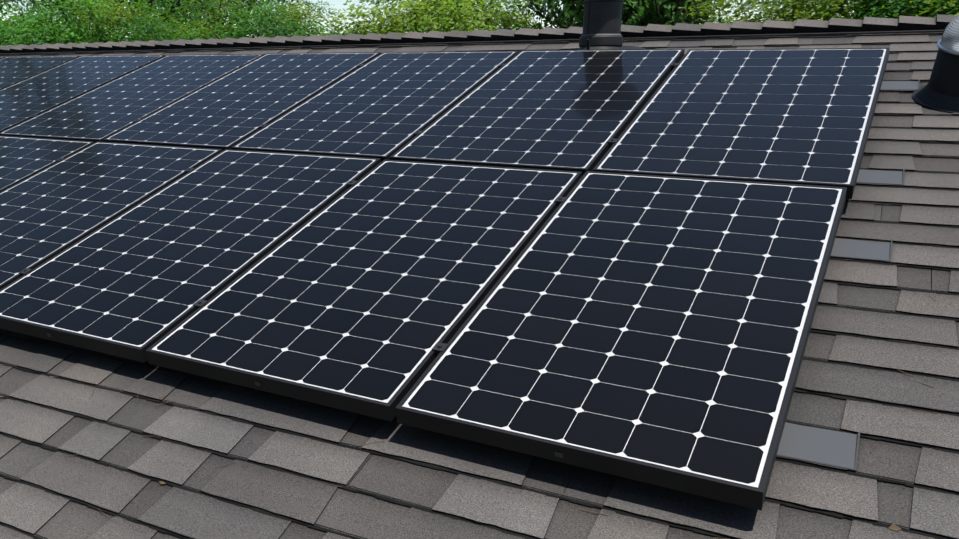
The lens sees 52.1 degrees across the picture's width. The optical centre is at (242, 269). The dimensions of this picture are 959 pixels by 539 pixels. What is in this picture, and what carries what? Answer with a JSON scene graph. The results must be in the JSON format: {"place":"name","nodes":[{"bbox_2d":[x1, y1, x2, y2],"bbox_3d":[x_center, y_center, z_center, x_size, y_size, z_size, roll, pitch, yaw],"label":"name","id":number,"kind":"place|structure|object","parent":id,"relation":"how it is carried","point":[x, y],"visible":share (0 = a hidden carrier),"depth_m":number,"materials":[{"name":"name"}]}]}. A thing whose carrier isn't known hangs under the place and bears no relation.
{"place":"outdoors","nodes":[
{"label":"outdoors","id":0,"kind":"place"},
{"bbox_2d":[0,0,856,45],"label":"sky","id":1,"kind":"structure","parent":0,"point":[336,5],"materials":[{"name":"white"}]},
{"label":"ground","id":2,"kind":"structure","parent":0,"visible":0},
{"bbox_2d":[0,0,83,45],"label":"pine tree","id":3,"kind":"object","parent":2,"relation":"on","point":[10,1],"visible":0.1,"depth_m":23.59,"materials":[{"name":"green plant"}]},
{"bbox_2d":[0,0,170,45],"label":"oak tree","id":4,"kind":"object","parent":2,"relation":"on","point":[18,30],"visible":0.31,"depth_m":19.04,"materials":[{"name":"green plant"}]},
{"bbox_2d":[11,0,209,44],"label":"oak tree","id":5,"kind":"object","parent":2,"relation":"on","point":[125,14],"visible":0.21,"depth_m":20.25,"materials":[{"name":"green plant"}]},
{"bbox_2d":[8,0,241,39],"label":"oak tree","id":6,"kind":"object","parent":2,"relation":"on","point":[36,5],"visible":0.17,"depth_m":30.47,"materials":[{"name":"green plant"}]},
{"bbox_2d":[83,0,236,41],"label":"pine tree","id":7,"kind":"object","parent":2,"relation":"on","point":[163,2],"visible":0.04,"depth_m":28.52,"materials":[{"name":"green plant"}]},
{"bbox_2d":[123,0,307,41],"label":"oak tree","id":8,"kind":"object","parent":2,"relation":"on","point":[239,17],"visible":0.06,"depth_m":21.46,"materials":[{"name":"green plant"}]},
{"bbox_2d":[131,0,341,37],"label":"oak tree","id":9,"kind":"object","parent":2,"relation":"on","point":[283,1],"visible":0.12,"depth_m":35.50,"materials":[{"name":"green plant"}]},
{"bbox_2d":[159,0,358,40],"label":"oak tree","id":10,"kind":"object","parent":2,"relation":"on","point":[290,24],"visible":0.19,"depth_m":20.54,"materials":[{"name":"green plant"}]},
{"bbox_2d":[325,0,546,34],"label":"oak tree","id":11,"kind":"object","parent":2,"relation":"on","point":[443,11],"visible":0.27,"depth_m":21.91,"materials":[{"name":"green plant"}]},
{"bbox_2d":[368,0,536,33],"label":"oak tree","id":12,"kind":"object","parent":2,"relation":"on","point":[510,10],"visible":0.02,"depth_m":38.63,"materials":[{"name":"green plant"}]},
{"bbox_2d":[509,0,581,28],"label":"cypress tree","id":13,"kind":"object","parent":2,"relation":"on","point":[538,11],"visible":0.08,"depth_m":23.96,"materials":[{"name":"green plant"}]},
{"bbox_2d":[528,0,649,29],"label":"tree","id":14,"kind":"object","parent":2,"relation":"on","point":[569,4],"visible":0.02,"depth_m":21.31,"materials":[{"name":"green plant"}]},
{"bbox_2d":[541,0,668,27],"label":"tree","id":15,"kind":"object","parent":2,"relation":"on","point":[581,16],"depth_m":22.00,"materials":[{"name":"green plant"}]},
{"bbox_2d":[573,0,698,24],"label":"cypress tree","id":16,"kind":"object","parent":2,"relation":"on","point":[623,16],"depth_m":23.10,"materials":[{"name":"green plant"}]},
{"bbox_2d":[545,0,746,23],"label":"oak tree","id":17,"kind":"object","parent":2,"relation":"on","point":[722,20],"depth_m":36.24,"materials":[{"name":"green plant"}]},
{"bbox_2d":[622,0,714,25],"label":"tree","id":18,"kind":"object","parent":2,"relation":"on","point":[642,23],"visible":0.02,"depth_m":22.36,"materials":[{"name":"green plant"}]},
{"bbox_2d":[629,0,724,25],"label":"cypress tree","id":19,"kind":"object","parent":2,"relation":"on","point":[675,10],"visible":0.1,"depth_m":21.45,"materials":[{"name":"green plant"}]},
{"bbox_2d":[681,0,941,24],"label":"oak tree","id":20,"kind":"object","parent":2,"relation":"on","point":[793,11],"visible":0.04,"depth_m":18.11,"materials":[{"name":"green plant"}]},
{"bbox_2d":[759,0,888,19],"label":"oak tree","id":21,"kind":"object","parent":2,"relation":"on","point":[831,6],"visible":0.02,"depth_m":28.38,"materials":[{"name":"green plant"}]},
{"bbox_2d":[811,0,958,19],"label":"oak tree","id":22,"kind":"object","parent":2,"relation":"on","point":[897,6],"visible":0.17,"depth_m":15.50,"materials":[{"name":"green plant"}]},
{"bbox_2d":[873,0,958,17],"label":"oak tree","id":23,"kind":"object","parent":2,"relation":"on","point":[930,8],"visible":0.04,"depth_m":14.77,"materials":[{"name":"green plant"}]},
{"bbox_3d":[-0.553,-0.585,7.286,14.100,2.218,13.888,8,14,33],"label":"roof structure","id":24,"kind":"object","parent":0,"visible":0},
{"bbox_2d":[0,28,958,538],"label":"roof shingles","id":25,"kind":"object","parent":24,"relation":"on","point":[292,458],"visible":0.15,"depth_m":2.32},
{"bbox_2d":[19,63,678,357],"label":"clamps","id":26,"kind":"object","parent":25,"relation":"on","point":[438,347],"visible":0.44,"depth_m":3.58,"materials":[{"name":"black metal"}]},
{"bbox_2d":[0,56,79,89],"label":"solar panel","id":27,"kind":"object","parent":26,"relation":"on","point":[15,69],"visible":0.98,"depth_m":6.78,"materials":[{"name":"black"}]},
{"bbox_2d":[0,135,94,191],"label":"solar panel","id":28,"kind":"object","parent":26,"relation":"on","point":[22,158],"visible":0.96,"depth_m":4.75,"materials":[{"name":"black"}]},
{"bbox_2d":[0,55,164,131],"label":"solar panel","id":29,"kind":"object","parent":26,"relation":"on","point":[37,94],"visible":0.96,"depth_m":6.10,"materials":[{"name":"black"}]},
{"bbox_2d":[0,141,221,288],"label":"solar panel","id":30,"kind":"object","parent":26,"relation":"on","point":[48,213],"visible":0.98,"depth_m":4.09,"materials":[{"name":"black"}]},
{"bbox_2d":[0,54,264,141],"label":"solar panel","id":31,"kind":"object","parent":26,"relation":"on","point":[102,112],"visible":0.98,"depth_m":5.47,"materials":[{"name":"black"}]},
{"bbox_2d":[0,149,380,362],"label":"solar panel","id":32,"kind":"object","parent":26,"relation":"on","point":[136,282],"visible":1,"depth_m":3.38,"materials":[{"name":"black"}]},
{"bbox_2d":[103,52,380,150],"bbox_3d":[0.049,-0.944,5.111,0.798,0.047,1.561,9,32,35],"label":"solar panel","id":33,"kind":"object","parent":26,"relation":"on","point":[231,109],"visible":0.92,"depth_m":5.00,"materials":[{"name":"black"}]},
{"bbox_2d":[146,159,581,420],"bbox_3d":[0.478,-0.037,3.081,0.798,0.046,1.561,9,32,35],"label":"solar panel","id":34,"kind":"object","parent":26,"relation":"on","point":[366,293],"visible":1,"depth_m":2.89,"materials":[{"name":"black"}]},
{"bbox_2d":[231,51,518,161],"bbox_3d":[0.712,-0.843,4.646,0.798,0.046,1.561,9,32,35],"label":"solar panel","id":35,"kind":"object","parent":26,"relation":"on","point":[384,105],"visible":0.92,"depth_m":4.53,"materials":[{"name":"black"}]},
{"bbox_2d":[390,49,684,175],"bbox_3d":[1.371,-0.742,4.176,0.798,0.047,1.561,9,32,35],"label":"solar panel","id":36,"kind":"object","parent":26,"relation":"on","point":[569,110],"visible":1,"depth_m":4.04,"materials":[{"name":"black"}]},
{"bbox_2d":[396,171,846,510],"bbox_3d":[1.139,0.062,2.614,0.798,0.047,1.561,9,32,35],"label":"solar panel","id":37,"kind":"object","parent":26,"relation":"on","point":[653,329],"visible":1,"depth_m":2.40,"materials":[{"name":"black"}]},
{"bbox_2d":[593,48,889,198],"bbox_3d":[2.035,-0.638,3.711,0.798,0.048,1.561,9,32,35],"label":"solar panel","id":38,"kind":"object","parent":26,"relation":"on","point":[803,116],"visible":0.96,"depth_m":3.57,"materials":[{"name":"black"}]},
{"bbox_2d":[0,29,944,54],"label":"ridge vent strip","id":39,"kind":"object","parent":25,"relation":"on","point":[624,38],"visible":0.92,"depth_m":5.49,"materials":[{"name":"black plastic"}]},
{"bbox_2d":[0,14,956,52],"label":"ridge cap shingles","id":40,"kind":"object","parent":25,"relation":"on","point":[938,22],"visible":0.9,"depth_m":5.50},
{"bbox_2d":[0,35,957,538],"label":"roof litter","id":41,"kind":"object","parent":25,"relation":"on","point":[892,527],"visible":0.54,"depth_m":2.33,"materials":[{"name":"brown"}]},
{"bbox_2d":[575,0,644,49],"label":"flue pipe","id":42,"kind":"object","parent":25,"relation":"on","point":[602,19],"visible":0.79,"depth_m":4.78,"materials":[{"name":"black metal"}]},
{"bbox_2d":[777,80,919,470],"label":"mount flashings","id":43,"kind":"object","parent":25,"relation":"on","point":[838,449],"visible":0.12,"depth_m":2.11,"materials":[{"name":"grey metal"}]},
{"bbox_2d":[912,16,958,112],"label":"roof vent","id":44,"kind":"object","parent":25,"relation":"on","point":[939,91],"visible":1,"depth_m":3.58,"materials":[{"name":"black metal"}]}
]}

